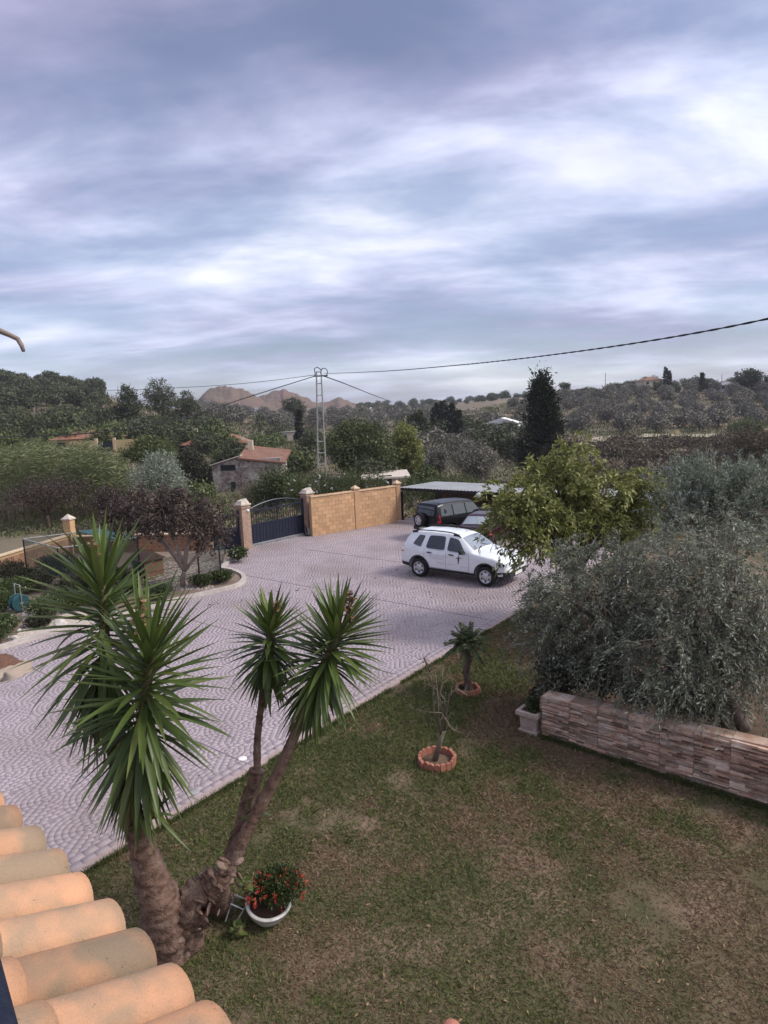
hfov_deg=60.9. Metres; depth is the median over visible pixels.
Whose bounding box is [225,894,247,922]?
wire stand
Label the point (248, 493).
thorn tree
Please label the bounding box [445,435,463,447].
broadleaf tree
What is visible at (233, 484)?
doorway
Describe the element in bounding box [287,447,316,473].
valley bush
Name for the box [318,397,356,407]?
hill
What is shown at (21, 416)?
broadleaf tree
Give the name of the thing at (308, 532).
gate motor
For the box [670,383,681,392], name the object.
broadleaf tree
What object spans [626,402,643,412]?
olive tree
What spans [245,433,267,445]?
valley bush
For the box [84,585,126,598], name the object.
bed shrub
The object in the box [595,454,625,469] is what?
thorn bush
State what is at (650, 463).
thorn bush
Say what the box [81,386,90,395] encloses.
pine tree
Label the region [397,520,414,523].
carport kerb
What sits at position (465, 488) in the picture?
carport
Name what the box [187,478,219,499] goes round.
valley bush
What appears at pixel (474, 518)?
parked car
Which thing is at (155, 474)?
broadleaf tree
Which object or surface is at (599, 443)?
thorn bush
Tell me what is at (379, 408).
olive tree
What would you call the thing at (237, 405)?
olive tree
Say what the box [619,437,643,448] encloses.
thorn bush
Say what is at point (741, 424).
broadleaf tree
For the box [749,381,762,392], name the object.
olive tree
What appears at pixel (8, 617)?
bed shrub
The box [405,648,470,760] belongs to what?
rose bush
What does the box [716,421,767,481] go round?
broadleaf tree
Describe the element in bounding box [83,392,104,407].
pine tree
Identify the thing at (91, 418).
broadleaf tree
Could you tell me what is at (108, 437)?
broadleaf tree
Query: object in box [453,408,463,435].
cypress tree
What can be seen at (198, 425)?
broadleaf tree
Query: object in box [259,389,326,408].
hill
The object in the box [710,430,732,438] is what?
thorn bush
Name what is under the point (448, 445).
broadleaf tree
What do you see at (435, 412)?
cypress tree
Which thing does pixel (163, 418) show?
broadleaf tree
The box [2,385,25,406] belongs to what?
pine tree
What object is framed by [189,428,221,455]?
broadleaf tree
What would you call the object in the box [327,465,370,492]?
oleander
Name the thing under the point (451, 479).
hedge shrub
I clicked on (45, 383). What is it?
pine tree
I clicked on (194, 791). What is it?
drain cover
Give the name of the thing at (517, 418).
broadleaf tree
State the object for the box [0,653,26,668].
soil heap
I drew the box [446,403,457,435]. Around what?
cypress tree
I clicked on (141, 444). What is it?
broadleaf tree
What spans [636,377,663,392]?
villa
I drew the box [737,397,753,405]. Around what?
olive tree
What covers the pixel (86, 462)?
cane thicket
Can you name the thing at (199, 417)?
broadleaf tree
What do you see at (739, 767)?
raised bed wall
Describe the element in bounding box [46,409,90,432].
broadleaf tree
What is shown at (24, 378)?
pine tree
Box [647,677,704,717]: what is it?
shade shrub
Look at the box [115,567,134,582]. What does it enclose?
bed shrub
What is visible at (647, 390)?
olive tree
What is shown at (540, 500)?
leafy tree
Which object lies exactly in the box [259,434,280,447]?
valley bush
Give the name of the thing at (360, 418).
olive tree
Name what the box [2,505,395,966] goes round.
yucca tree
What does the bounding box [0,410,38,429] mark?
broadleaf tree
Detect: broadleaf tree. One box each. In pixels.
[0,403,13,414]
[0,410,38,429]
[0,417,24,441]
[0,429,27,449]
[4,406,26,416]
[4,406,32,433]
[6,407,31,416]
[6,412,35,440]
[20,413,48,440]
[35,427,58,443]
[36,413,57,432]
[38,408,60,420]
[45,404,64,411]
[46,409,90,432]
[52,402,90,418]
[52,424,92,438]
[63,410,96,423]
[76,411,99,429]
[82,399,103,421]
[85,422,129,442]
[91,419,120,432]
[92,404,122,427]
[109,382,145,424]
[115,416,157,438]
[115,431,181,497]
[120,417,142,434]
[122,448,192,497]
[135,414,155,428]
[143,423,182,445]
[149,408,176,428]
[160,420,191,435]
[164,408,183,420]
[169,416,195,438]
[171,422,196,450]
[171,444,213,490]
[188,410,212,425]
[188,424,239,451]
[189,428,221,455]
[193,418,205,427]
[202,413,234,433]
[209,435,244,464]
[243,462,306,509]
[248,412,268,434]
[312,408,404,481]
[366,401,375,407]
[388,416,425,472]
[406,409,430,435]
[408,400,417,405]
[413,424,430,439]
[416,430,437,455]
[420,441,456,472]
[427,425,452,443]
[428,418,447,432]
[442,432,458,442]
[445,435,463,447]
[445,439,465,460]
[447,396,454,401]
[447,436,503,481]
[448,438,485,462]
[459,428,474,439]
[460,414,477,432]
[465,421,500,439]
[468,428,496,447]
[470,417,487,429]
[472,394,481,401]
[477,410,497,420]
[478,396,485,401]
[484,425,518,449]
[486,393,497,400]
[486,412,506,421]
[486,424,520,455]
[499,391,510,398]
[500,420,525,435]
[512,415,527,425]
[512,441,538,460]
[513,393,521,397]
[558,381,570,389]
[613,382,621,390]
[651,382,663,395]
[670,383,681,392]
[702,380,711,388]
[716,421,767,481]
[726,414,767,433]
[730,367,767,389]
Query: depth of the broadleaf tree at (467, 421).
170.00 m
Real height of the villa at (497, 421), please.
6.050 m
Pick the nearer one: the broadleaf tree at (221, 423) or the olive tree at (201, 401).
the broadleaf tree at (221, 423)
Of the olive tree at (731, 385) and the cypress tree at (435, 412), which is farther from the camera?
the olive tree at (731, 385)
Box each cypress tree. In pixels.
[294,407,305,441]
[430,403,441,428]
[438,400,450,441]
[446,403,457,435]
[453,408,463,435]
[662,366,668,385]
[667,370,672,384]
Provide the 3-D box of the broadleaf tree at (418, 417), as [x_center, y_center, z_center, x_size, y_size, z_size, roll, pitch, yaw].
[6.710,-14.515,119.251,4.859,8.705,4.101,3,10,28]
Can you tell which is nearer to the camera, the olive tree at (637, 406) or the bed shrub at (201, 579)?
the bed shrub at (201, 579)
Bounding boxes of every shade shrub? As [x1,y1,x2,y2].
[528,679,576,697]
[530,655,592,692]
[578,663,624,698]
[612,669,658,708]
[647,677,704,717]
[687,688,739,721]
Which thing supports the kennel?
on the bed soil at (236, 578)
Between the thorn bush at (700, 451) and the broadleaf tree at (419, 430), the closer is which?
the thorn bush at (700, 451)
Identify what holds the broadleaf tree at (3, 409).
on the terrain at (11, 543)
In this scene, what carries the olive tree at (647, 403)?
on the terrain at (11, 543)
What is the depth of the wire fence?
24.44 m
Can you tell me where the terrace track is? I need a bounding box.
[590,434,724,441]
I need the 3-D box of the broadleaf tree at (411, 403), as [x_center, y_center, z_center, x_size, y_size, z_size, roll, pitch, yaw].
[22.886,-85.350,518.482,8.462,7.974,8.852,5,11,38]
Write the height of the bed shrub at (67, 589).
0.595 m
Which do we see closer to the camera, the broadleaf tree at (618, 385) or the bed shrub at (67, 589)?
the bed shrub at (67, 589)
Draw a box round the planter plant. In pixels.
[523,694,540,713]
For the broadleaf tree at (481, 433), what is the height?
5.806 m
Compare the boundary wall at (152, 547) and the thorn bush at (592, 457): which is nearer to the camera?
the boundary wall at (152, 547)
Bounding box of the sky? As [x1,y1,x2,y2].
[0,0,767,407]
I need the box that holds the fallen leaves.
[135,564,755,1021]
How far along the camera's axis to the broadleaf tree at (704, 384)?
253.22 m
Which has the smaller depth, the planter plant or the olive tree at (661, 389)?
the planter plant
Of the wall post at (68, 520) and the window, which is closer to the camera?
the wall post at (68, 520)
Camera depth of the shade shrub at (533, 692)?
12.82 m
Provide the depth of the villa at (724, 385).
251.87 m
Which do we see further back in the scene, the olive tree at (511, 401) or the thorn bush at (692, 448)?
the olive tree at (511, 401)
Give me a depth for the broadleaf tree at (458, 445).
97.99 m
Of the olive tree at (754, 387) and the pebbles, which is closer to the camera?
the pebbles
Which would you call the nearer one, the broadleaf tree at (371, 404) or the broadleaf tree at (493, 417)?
the broadleaf tree at (493, 417)
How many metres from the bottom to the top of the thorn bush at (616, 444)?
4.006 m
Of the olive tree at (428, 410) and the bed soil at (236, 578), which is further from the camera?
the olive tree at (428, 410)
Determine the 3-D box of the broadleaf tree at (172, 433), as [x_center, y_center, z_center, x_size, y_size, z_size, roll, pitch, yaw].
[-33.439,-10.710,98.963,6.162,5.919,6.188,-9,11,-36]
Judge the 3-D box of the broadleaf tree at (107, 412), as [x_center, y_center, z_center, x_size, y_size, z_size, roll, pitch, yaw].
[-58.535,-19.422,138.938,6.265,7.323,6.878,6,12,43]
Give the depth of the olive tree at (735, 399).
208.07 m
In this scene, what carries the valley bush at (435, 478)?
on the terrain at (11, 543)
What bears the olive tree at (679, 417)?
on the terrain at (11, 543)
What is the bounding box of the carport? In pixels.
[400,481,716,546]
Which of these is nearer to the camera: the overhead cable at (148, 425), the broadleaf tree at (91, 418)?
the overhead cable at (148, 425)
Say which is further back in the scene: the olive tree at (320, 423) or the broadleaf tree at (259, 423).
the olive tree at (320, 423)
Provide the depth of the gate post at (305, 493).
32.22 m
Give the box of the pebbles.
[16,561,214,637]
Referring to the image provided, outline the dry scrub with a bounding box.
[0,385,767,537]
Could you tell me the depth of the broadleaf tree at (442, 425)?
147.46 m
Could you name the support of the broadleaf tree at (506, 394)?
on the terrain at (11, 543)
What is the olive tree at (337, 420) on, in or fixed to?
on the terrain at (11, 543)
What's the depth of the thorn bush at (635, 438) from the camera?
126.31 m
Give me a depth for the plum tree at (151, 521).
22.36 m
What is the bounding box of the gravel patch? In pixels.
[17,608,85,638]
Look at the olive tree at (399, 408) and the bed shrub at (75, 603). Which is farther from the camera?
the olive tree at (399, 408)
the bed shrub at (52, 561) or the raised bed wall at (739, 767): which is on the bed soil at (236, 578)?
the bed shrub at (52, 561)
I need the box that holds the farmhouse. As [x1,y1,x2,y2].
[179,428,249,451]
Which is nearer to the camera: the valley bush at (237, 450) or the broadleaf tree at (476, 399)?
the valley bush at (237, 450)
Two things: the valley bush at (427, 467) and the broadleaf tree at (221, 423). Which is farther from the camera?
the broadleaf tree at (221, 423)
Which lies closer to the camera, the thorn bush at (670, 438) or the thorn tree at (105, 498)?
the thorn tree at (105, 498)
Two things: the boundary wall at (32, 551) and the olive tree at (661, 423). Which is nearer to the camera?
the boundary wall at (32, 551)
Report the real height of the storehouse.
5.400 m
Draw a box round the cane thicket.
[0,434,137,525]
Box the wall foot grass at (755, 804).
[537,732,767,813]
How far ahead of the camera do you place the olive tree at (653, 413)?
157.43 m
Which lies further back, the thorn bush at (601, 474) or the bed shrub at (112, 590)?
the thorn bush at (601, 474)
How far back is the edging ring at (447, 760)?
11.12 m
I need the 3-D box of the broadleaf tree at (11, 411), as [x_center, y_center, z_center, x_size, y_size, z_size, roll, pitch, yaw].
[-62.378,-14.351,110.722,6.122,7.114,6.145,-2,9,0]
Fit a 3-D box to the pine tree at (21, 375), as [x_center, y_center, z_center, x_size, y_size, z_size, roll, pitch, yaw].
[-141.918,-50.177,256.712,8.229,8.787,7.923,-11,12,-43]
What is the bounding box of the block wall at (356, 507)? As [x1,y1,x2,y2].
[308,480,401,535]
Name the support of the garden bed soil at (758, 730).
on the lawn at (662, 911)
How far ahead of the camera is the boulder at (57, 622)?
19.11 m
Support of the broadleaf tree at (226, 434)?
on the terrain at (11, 543)
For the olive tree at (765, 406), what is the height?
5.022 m
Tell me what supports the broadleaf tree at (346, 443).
on the terrain at (11, 543)
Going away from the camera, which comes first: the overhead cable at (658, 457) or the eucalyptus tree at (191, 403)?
the overhead cable at (658, 457)
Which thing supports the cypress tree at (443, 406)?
on the terrain at (11, 543)
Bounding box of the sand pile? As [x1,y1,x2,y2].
[0,659,32,682]
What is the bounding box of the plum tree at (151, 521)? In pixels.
[95,481,240,586]
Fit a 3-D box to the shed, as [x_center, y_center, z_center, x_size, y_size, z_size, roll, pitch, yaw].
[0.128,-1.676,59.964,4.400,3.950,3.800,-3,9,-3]
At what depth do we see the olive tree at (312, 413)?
222.46 m
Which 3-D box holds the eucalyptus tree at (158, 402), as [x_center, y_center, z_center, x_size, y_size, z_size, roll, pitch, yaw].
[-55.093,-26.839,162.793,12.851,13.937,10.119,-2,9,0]
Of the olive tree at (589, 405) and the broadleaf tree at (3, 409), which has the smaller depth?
the broadleaf tree at (3, 409)
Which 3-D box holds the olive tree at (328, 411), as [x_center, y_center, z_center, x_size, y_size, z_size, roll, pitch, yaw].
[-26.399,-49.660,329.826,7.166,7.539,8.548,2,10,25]
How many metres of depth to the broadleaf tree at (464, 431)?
145.90 m
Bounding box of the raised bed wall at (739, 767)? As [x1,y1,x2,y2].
[539,688,767,805]
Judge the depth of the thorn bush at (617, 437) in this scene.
121.22 m
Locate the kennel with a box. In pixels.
[127,550,164,577]
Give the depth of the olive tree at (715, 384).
249.93 m
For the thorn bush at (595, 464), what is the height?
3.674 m
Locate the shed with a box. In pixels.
[361,469,410,493]
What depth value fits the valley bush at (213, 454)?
87.65 m
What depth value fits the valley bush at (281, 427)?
147.29 m
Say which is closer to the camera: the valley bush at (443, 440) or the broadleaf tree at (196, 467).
the broadleaf tree at (196, 467)
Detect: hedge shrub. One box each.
[399,474,423,507]
[414,480,440,501]
[438,470,468,482]
[455,473,486,491]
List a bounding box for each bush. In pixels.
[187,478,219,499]
[209,447,222,462]
[219,442,246,461]
[244,861,307,910]
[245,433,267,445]
[247,434,271,447]
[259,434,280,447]
[264,426,278,437]
[265,431,287,444]
[273,422,285,431]
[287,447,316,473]
[295,430,319,453]
[304,426,320,437]
[307,430,323,442]
[345,453,399,488]
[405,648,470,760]
[408,454,445,475]
[413,464,441,482]
[420,474,446,492]
[433,437,449,452]
[564,435,587,447]
[573,454,600,463]
[579,438,606,449]
[579,456,622,474]
[592,466,631,487]
[595,441,631,460]
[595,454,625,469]
[601,437,627,450]
[604,431,632,443]
[619,428,643,442]
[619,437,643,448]
[621,459,673,484]
[622,451,656,470]
[625,443,655,455]
[636,457,676,468]
[637,445,680,460]
[640,435,673,451]
[644,433,679,449]
[647,458,678,472]
[654,432,678,443]
[658,466,686,485]
[672,443,719,467]
[673,435,699,447]
[679,436,713,449]
[682,443,717,457]
[704,436,730,448]
[708,441,741,461]
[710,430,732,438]
[713,433,734,448]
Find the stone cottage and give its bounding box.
[210,440,290,492]
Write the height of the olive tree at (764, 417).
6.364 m
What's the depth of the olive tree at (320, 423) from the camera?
211.07 m
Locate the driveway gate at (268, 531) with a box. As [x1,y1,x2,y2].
[250,498,305,546]
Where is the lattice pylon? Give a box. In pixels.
[314,367,327,490]
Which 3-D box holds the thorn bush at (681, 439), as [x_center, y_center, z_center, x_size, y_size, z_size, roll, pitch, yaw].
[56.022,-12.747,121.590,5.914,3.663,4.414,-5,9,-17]
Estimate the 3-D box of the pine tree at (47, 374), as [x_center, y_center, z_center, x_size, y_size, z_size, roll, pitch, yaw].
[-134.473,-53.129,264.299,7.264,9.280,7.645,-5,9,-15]
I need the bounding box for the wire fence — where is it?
[142,529,225,585]
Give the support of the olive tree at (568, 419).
on the terrain at (11, 543)
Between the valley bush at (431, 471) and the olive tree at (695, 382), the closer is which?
the valley bush at (431, 471)
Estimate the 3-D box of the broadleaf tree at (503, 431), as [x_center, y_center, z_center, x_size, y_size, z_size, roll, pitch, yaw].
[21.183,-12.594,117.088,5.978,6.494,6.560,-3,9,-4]
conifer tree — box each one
[504,360,581,474]
[698,372,705,391]
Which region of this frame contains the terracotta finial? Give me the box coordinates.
[443,1018,458,1023]
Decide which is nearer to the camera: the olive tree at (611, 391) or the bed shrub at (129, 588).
the bed shrub at (129, 588)
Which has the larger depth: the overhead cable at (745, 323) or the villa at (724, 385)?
the villa at (724, 385)
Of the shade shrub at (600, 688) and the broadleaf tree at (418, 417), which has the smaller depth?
the shade shrub at (600, 688)
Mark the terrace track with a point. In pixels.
(645, 435)
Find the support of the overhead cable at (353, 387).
attached to the lattice pylon
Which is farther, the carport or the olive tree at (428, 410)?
the olive tree at (428, 410)
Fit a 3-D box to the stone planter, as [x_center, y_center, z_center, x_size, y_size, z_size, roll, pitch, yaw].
[2.743,3.853,12.115,0.440,0.422,0.440,5,12,40]
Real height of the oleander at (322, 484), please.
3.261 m
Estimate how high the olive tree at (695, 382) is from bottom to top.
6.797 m
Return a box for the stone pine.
[280,395,307,420]
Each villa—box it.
[485,417,520,439]
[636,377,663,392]
[715,381,735,392]
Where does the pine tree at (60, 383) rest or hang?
on the terrain at (11, 543)
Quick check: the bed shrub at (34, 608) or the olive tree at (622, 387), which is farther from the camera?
the olive tree at (622, 387)
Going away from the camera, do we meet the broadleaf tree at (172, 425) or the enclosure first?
the enclosure
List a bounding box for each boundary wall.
[0,535,68,567]
[72,532,212,553]
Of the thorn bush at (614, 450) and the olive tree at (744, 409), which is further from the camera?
the olive tree at (744, 409)
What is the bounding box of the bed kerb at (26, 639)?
[0,558,246,649]
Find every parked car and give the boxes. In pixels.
[402,523,525,586]
[414,498,490,529]
[458,511,513,544]
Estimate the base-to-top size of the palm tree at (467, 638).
1.653 m
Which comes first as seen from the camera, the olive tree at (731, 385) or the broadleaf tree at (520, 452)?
the broadleaf tree at (520, 452)
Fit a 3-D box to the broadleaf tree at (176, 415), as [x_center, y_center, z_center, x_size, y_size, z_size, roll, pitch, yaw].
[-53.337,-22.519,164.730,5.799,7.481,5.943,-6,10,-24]
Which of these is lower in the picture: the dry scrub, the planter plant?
the planter plant
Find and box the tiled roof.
[0,791,230,1023]
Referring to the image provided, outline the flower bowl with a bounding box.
[245,888,290,927]
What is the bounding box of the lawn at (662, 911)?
[86,515,767,1023]
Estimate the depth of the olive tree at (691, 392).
225.28 m
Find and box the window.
[380,475,391,485]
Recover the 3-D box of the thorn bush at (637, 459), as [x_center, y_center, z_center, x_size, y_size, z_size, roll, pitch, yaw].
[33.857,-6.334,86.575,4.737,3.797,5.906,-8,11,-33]
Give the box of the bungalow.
[49,430,129,446]
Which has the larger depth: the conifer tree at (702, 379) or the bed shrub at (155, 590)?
the conifer tree at (702, 379)
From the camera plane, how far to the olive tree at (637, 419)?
166.21 m
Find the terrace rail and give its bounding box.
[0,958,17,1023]
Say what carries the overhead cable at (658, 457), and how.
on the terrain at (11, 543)
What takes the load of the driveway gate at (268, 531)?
attached to the gate post at (305, 493)
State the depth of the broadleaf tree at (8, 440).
94.69 m
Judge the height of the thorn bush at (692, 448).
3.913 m
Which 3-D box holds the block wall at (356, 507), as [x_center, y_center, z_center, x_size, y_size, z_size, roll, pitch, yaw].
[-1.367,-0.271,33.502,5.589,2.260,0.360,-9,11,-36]
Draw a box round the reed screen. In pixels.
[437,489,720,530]
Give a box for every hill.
[195,386,279,409]
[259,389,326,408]
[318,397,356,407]
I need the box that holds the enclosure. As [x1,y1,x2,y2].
[22,529,140,581]
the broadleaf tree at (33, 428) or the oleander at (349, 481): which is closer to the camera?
the oleander at (349, 481)
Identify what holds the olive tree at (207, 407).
on the terrain at (11, 543)
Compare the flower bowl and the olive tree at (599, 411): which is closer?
the flower bowl
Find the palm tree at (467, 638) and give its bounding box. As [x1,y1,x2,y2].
[442,620,491,690]
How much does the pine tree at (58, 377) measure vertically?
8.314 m
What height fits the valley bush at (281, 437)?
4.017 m
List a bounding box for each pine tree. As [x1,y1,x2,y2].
[0,370,14,383]
[0,390,19,407]
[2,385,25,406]
[14,376,36,386]
[15,373,29,378]
[19,392,41,414]
[22,384,47,412]
[36,380,56,405]
[37,376,55,383]
[40,370,59,378]
[46,392,65,405]
[50,374,67,382]
[51,385,72,405]
[55,381,67,385]
[60,388,87,412]
[66,379,84,390]
[77,380,87,386]
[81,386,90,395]
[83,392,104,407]
[86,379,106,394]
[87,387,104,394]
[99,395,108,404]
[100,394,113,404]
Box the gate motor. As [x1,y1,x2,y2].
[304,525,310,535]
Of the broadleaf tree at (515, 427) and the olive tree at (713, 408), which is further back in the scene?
the olive tree at (713, 408)
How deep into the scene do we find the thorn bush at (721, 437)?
117.65 m
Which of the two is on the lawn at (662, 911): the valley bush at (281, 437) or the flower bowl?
the flower bowl
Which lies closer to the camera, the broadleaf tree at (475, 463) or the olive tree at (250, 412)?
the broadleaf tree at (475, 463)
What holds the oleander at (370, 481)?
on the terrain at (11, 543)
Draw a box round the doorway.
[231,482,235,491]
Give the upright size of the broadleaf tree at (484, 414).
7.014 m
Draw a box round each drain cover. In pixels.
[190,789,198,794]
[238,756,246,760]
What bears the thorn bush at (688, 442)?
on the terrain at (11, 543)
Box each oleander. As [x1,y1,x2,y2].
[282,468,314,513]
[307,467,346,494]
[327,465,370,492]
[360,469,389,488]
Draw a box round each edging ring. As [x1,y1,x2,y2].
[418,745,456,772]
[455,682,480,697]
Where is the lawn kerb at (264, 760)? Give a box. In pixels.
[70,529,654,872]
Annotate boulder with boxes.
[7,635,16,640]
[52,619,67,625]
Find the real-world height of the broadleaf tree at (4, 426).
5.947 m
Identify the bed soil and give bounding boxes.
[0,550,241,643]
[573,650,767,737]
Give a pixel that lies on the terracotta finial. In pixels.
(450, 1021)
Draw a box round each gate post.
[234,498,252,548]
[299,487,314,533]
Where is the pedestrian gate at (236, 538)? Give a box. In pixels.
[212,510,240,549]
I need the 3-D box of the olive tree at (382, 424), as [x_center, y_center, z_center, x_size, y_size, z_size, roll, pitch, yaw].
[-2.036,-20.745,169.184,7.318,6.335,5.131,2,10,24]
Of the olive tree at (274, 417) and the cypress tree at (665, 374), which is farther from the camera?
the cypress tree at (665, 374)
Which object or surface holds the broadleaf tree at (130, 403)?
on the terrain at (11, 543)
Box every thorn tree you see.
[0,468,92,527]
[73,481,133,527]
[228,480,266,506]
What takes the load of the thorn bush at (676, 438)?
on the terrain at (11, 543)
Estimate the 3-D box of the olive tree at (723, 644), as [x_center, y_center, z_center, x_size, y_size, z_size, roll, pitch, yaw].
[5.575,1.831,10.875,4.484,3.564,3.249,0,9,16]
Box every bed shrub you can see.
[0,558,28,582]
[0,566,47,579]
[0,576,36,593]
[0,589,19,610]
[0,611,22,632]
[0,619,12,638]
[16,570,55,590]
[20,593,72,614]
[22,611,54,627]
[34,552,77,574]
[40,584,78,596]
[51,575,90,588]
[54,589,87,610]
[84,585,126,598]
[114,575,145,593]
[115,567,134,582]
[143,583,173,599]
[187,572,212,585]
[205,569,234,582]
[226,546,248,560]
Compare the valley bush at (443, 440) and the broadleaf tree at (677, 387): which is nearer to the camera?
the valley bush at (443, 440)
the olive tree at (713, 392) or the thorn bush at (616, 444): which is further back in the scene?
the olive tree at (713, 392)
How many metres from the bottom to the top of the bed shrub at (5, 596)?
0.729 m
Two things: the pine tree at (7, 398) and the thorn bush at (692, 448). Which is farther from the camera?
the pine tree at (7, 398)
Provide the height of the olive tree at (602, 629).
3.108 m
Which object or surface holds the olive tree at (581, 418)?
on the terrain at (11, 543)
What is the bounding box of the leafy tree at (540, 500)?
[472,428,673,614]
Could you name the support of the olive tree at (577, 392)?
on the terrain at (11, 543)
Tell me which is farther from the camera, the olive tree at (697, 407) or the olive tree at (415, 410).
the olive tree at (415, 410)
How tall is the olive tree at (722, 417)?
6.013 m
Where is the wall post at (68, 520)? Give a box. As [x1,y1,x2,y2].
[61,514,75,553]
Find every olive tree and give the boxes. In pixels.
[197,398,207,404]
[205,400,225,408]
[206,403,218,409]
[208,408,219,416]
[211,406,241,423]
[231,403,244,409]
[233,407,249,423]
[240,405,257,415]
[252,409,266,416]
[265,409,285,427]
[277,409,288,416]
[280,416,294,429]
[286,412,304,419]
[303,408,325,426]
[307,414,329,429]
[325,406,336,416]
[328,414,352,428]
[329,408,342,416]
[339,407,353,415]
[354,417,366,426]
[363,416,384,424]
[368,420,389,435]
[372,405,384,413]
[373,411,389,427]
[386,408,398,418]
[391,405,401,413]
[398,406,417,421]
[404,408,430,422]
[416,403,427,408]
[423,408,431,420]
[497,527,694,708]
[504,396,519,407]
[514,400,528,412]
[559,389,574,398]
[562,392,580,407]
[562,399,573,410]
[564,410,578,422]
[566,415,573,429]
[567,409,594,430]
[572,389,588,397]
[575,405,592,414]
[577,402,596,415]
[579,390,592,399]
[580,510,767,756]
[590,388,610,399]
[596,404,612,415]
[598,407,619,422]
[601,382,616,391]
[605,388,614,395]
[612,408,636,431]
[615,384,633,393]
[615,391,629,404]
[624,411,645,424]
[625,383,638,391]
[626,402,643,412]
[631,445,767,588]
[634,399,652,413]
[636,391,650,399]
[638,386,652,397]
[640,401,649,413]
[640,412,672,431]
[648,411,669,422]
[650,402,675,416]
[655,384,674,394]
[659,390,678,401]
[659,400,675,409]
[669,407,696,428]
[676,396,690,405]
[677,390,700,400]
[682,378,699,389]
[684,400,707,413]
[689,375,699,381]
[690,411,712,429]
[702,407,734,426]
[703,406,714,417]
[705,380,724,390]
[706,389,722,401]
[711,392,728,401]
[711,401,739,417]
[724,380,738,393]
[727,385,745,396]
[729,395,748,403]
[731,387,755,399]
[734,401,751,414]
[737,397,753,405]
[738,402,759,412]
[739,406,754,416]
[743,409,764,420]
[744,408,765,414]
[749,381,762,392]
[750,410,767,428]
[759,400,767,410]
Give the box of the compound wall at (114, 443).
[70,436,144,453]
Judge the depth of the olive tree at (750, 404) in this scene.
183.51 m
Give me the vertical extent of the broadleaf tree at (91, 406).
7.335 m
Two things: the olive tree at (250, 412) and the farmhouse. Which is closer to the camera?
the farmhouse
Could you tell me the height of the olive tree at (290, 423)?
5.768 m
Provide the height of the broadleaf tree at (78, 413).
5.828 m
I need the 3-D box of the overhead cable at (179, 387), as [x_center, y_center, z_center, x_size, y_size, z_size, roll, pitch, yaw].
[-31.518,-13.850,72.019,60.646,1.795,0.071,3,11,33]
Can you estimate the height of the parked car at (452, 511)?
1.718 m
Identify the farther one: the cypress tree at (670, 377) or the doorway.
the cypress tree at (670, 377)
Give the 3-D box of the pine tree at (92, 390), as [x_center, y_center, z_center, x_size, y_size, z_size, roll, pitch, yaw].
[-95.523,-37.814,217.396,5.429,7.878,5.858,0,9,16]
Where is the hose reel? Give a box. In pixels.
[8,583,29,611]
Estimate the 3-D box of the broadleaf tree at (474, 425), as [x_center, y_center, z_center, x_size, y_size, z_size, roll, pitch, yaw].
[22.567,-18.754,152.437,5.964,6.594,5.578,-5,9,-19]
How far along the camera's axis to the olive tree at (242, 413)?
218.25 m
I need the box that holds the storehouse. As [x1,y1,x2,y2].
[282,431,298,441]
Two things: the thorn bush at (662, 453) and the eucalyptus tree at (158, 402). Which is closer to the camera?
the thorn bush at (662, 453)
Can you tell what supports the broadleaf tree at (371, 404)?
on the terrain at (11, 543)
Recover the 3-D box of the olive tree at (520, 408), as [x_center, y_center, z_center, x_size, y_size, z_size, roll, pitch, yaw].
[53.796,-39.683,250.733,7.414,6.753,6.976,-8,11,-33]
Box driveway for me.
[0,517,650,870]
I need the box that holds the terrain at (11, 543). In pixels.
[0,386,767,553]
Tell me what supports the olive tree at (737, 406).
on the terrain at (11, 543)
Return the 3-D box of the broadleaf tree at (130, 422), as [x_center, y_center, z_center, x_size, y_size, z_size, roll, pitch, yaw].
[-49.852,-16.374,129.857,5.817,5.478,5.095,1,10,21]
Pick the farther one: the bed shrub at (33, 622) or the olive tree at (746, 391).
the olive tree at (746, 391)
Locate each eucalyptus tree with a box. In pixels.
[139,377,187,415]
[174,390,201,417]
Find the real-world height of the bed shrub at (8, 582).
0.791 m
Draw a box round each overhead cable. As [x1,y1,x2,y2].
[0,376,313,437]
[39,375,312,391]
[324,318,767,373]
[325,376,390,401]
[513,437,767,457]
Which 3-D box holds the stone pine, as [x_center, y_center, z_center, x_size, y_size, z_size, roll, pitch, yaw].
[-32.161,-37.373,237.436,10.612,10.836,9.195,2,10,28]
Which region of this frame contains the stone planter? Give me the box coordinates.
[515,704,541,736]
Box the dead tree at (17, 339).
[0,328,24,351]

